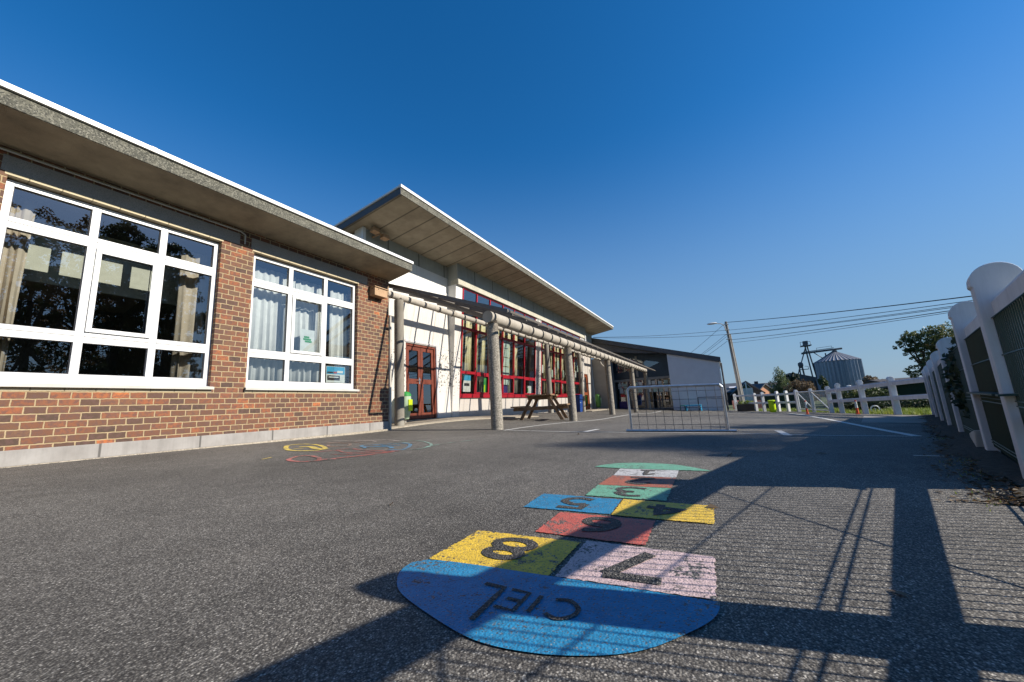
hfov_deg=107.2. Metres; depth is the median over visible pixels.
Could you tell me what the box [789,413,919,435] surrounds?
painted line
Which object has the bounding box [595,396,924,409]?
ground
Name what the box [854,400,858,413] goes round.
traffic cone
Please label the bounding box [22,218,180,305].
hanging blind
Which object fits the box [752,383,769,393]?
house
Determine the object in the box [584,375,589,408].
door
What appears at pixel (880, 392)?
bush
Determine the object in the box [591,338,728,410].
grey annexe
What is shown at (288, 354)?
window
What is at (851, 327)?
cable
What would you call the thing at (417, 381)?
door
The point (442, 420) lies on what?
path
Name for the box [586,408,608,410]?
path
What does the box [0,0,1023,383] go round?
sky
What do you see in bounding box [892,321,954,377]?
tree
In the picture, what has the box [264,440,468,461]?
floor drawing
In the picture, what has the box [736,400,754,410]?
planter
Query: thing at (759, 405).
garden wall
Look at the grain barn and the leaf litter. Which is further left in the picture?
the grain barn
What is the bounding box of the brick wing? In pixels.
[0,79,413,467]
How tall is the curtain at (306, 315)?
2.250 m
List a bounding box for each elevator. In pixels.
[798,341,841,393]
[798,362,808,387]
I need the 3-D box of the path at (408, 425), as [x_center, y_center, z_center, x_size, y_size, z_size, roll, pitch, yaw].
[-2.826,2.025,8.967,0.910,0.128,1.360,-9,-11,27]
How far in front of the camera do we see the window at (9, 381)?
4.55 m
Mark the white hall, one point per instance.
(446, 254)
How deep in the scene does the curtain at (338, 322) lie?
7.67 m
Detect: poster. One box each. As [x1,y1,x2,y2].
[300,329,314,351]
[326,366,344,382]
[463,375,470,391]
[483,377,486,391]
[503,386,507,392]
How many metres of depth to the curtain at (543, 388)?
18.36 m
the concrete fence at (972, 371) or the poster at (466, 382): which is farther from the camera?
the poster at (466, 382)
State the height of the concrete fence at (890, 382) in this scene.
1.171 m
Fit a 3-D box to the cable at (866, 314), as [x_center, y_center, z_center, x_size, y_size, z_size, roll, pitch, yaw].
[12.660,-1.434,9.769,0.019,3.505,28.954,-4,-10,5]
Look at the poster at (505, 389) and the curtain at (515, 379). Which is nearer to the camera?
the poster at (505, 389)
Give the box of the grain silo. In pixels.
[813,350,864,396]
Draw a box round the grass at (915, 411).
[758,406,931,414]
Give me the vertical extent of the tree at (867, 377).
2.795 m
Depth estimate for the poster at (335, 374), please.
7.28 m
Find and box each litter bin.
[404,391,412,422]
[595,394,601,408]
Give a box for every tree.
[783,372,799,390]
[818,375,828,397]
[862,375,877,381]
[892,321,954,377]
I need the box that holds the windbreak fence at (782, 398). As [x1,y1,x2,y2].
[764,393,810,408]
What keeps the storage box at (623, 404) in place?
on the playground asphalt
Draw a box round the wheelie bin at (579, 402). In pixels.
[575,394,582,411]
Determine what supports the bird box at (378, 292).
attached to the brick wing
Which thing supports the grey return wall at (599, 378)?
on the ground at (730, 407)
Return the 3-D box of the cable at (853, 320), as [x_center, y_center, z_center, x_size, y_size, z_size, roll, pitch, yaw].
[12.684,-1.326,9.740,0.017,3.167,28.938,-4,-10,5]
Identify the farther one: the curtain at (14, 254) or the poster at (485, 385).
the poster at (485, 385)
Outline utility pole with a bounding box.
[707,321,744,401]
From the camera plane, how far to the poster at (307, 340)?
6.86 m
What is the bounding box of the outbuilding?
[863,377,909,383]
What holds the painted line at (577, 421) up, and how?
on the playground asphalt
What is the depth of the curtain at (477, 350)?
13.34 m
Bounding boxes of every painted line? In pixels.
[507,411,659,429]
[517,430,854,435]
[774,430,787,433]
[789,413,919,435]
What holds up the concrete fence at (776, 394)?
on the playground asphalt
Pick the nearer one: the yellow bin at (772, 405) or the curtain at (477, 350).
the curtain at (477, 350)
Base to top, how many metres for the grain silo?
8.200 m
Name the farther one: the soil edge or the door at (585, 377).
the door at (585, 377)
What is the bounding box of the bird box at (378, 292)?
[369,285,388,298]
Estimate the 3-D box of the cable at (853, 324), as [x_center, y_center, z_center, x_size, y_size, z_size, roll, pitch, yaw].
[12.696,-1.273,9.726,0.022,2.564,28.930,-4,-10,5]
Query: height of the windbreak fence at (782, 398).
0.900 m
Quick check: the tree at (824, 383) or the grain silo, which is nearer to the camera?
the tree at (824, 383)
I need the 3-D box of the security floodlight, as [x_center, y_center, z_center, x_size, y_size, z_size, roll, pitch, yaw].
[-3.474,-2.756,9.768,0.316,0.190,0.520,-9,-11,27]
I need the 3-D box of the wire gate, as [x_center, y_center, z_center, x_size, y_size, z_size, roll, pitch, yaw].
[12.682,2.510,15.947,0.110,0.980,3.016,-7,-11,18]
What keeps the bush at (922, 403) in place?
on the ground at (730, 407)
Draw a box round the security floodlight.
[370,226,389,241]
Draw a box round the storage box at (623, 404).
[619,401,627,408]
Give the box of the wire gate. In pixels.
[796,389,828,411]
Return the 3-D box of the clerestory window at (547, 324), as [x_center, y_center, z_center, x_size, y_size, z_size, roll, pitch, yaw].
[2.775,-0.271,20.649,0.104,0.680,5.880,-9,-11,27]
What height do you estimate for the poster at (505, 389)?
0.280 m
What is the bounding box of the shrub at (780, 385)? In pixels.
[768,366,791,393]
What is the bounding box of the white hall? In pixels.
[334,184,613,422]
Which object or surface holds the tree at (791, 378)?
on the ground at (730, 407)
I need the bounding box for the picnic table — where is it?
[510,394,569,419]
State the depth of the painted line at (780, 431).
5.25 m
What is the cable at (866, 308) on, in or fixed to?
attached to the utility pole
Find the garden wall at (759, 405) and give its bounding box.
[732,400,761,408]
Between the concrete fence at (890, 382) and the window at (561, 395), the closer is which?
the concrete fence at (890, 382)
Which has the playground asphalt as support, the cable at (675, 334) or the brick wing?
the brick wing
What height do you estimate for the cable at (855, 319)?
3.125 m
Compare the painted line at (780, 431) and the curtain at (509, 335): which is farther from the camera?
the curtain at (509, 335)
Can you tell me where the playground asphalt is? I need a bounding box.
[0,408,1023,681]
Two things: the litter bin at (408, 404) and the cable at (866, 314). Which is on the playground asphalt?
the litter bin at (408, 404)
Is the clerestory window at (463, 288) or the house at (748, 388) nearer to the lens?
the clerestory window at (463, 288)
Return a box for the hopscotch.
[397,463,719,655]
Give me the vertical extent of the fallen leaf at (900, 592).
0.004 m
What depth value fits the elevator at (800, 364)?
56.04 m
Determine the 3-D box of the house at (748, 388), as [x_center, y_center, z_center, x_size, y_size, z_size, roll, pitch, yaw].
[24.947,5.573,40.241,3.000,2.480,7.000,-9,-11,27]
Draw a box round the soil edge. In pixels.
[917,414,1023,496]
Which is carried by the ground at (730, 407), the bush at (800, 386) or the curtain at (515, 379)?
the bush at (800, 386)
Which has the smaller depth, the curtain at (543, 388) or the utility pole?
the curtain at (543, 388)
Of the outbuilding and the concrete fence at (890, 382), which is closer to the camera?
the concrete fence at (890, 382)
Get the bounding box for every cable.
[631,330,723,336]
[726,296,971,322]
[732,311,946,339]
[733,313,944,342]
[734,300,972,329]
[734,306,951,333]
[737,307,950,333]
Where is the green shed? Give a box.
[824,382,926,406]
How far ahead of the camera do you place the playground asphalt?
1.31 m
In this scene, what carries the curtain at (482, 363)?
hanging from the white hall
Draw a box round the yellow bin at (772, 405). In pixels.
[768,400,775,411]
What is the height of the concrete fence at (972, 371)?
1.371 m
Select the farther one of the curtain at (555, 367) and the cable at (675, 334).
the cable at (675, 334)
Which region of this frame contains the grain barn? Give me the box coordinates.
[785,373,818,395]
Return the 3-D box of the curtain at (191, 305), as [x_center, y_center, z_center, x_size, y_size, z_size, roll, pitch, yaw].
[-4.718,-0.232,5.537,0.091,2.230,0.366,-9,-11,27]
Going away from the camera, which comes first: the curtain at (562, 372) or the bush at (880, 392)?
the bush at (880, 392)
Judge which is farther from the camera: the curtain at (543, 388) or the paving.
the curtain at (543, 388)
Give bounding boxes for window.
[0,179,218,391]
[244,254,359,392]
[459,312,535,397]
[462,287,535,319]
[541,321,579,338]
[541,344,579,396]
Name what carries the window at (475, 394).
in the white hall
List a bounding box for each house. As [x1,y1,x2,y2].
[723,383,736,404]
[730,381,765,401]
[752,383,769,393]
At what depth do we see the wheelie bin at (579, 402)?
18.59 m
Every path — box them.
[392,423,425,428]
[406,415,538,423]
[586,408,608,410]
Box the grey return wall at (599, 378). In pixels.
[591,359,616,408]
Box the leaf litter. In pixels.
[918,415,1023,505]
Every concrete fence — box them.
[733,390,800,411]
[824,376,927,414]
[921,262,1023,478]
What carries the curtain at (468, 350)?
hanging from the white hall
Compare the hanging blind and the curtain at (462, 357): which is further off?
the curtain at (462, 357)
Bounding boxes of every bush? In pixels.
[783,379,822,400]
[841,387,899,403]
[844,400,891,409]
[899,399,929,408]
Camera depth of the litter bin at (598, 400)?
24.63 m
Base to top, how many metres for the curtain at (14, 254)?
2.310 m
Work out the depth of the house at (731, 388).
40.87 m
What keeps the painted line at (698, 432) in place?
on the playground asphalt
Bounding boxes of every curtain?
[0,195,37,370]
[169,250,210,377]
[248,266,295,380]
[291,279,321,381]
[328,290,347,382]
[461,320,463,391]
[464,321,471,391]
[475,324,478,391]
[479,325,485,391]
[507,333,510,392]
[511,335,516,392]
[542,344,544,392]
[550,346,551,382]
[555,347,555,392]
[557,348,558,393]
[561,349,563,393]
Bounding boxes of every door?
[407,345,420,419]
[420,348,434,418]
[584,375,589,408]
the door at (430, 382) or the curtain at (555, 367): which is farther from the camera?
the curtain at (555, 367)
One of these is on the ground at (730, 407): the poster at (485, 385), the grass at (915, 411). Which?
the grass at (915, 411)
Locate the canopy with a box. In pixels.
[389,283,655,429]
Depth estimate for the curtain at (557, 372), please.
19.97 m
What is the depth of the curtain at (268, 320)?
6.45 m
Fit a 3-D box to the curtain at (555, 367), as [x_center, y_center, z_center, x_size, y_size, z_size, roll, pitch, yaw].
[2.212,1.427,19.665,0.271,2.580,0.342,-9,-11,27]
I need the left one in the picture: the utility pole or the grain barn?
the utility pole
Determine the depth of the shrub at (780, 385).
29.37 m
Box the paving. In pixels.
[862,415,926,422]
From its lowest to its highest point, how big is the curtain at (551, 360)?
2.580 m
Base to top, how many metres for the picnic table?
0.740 m

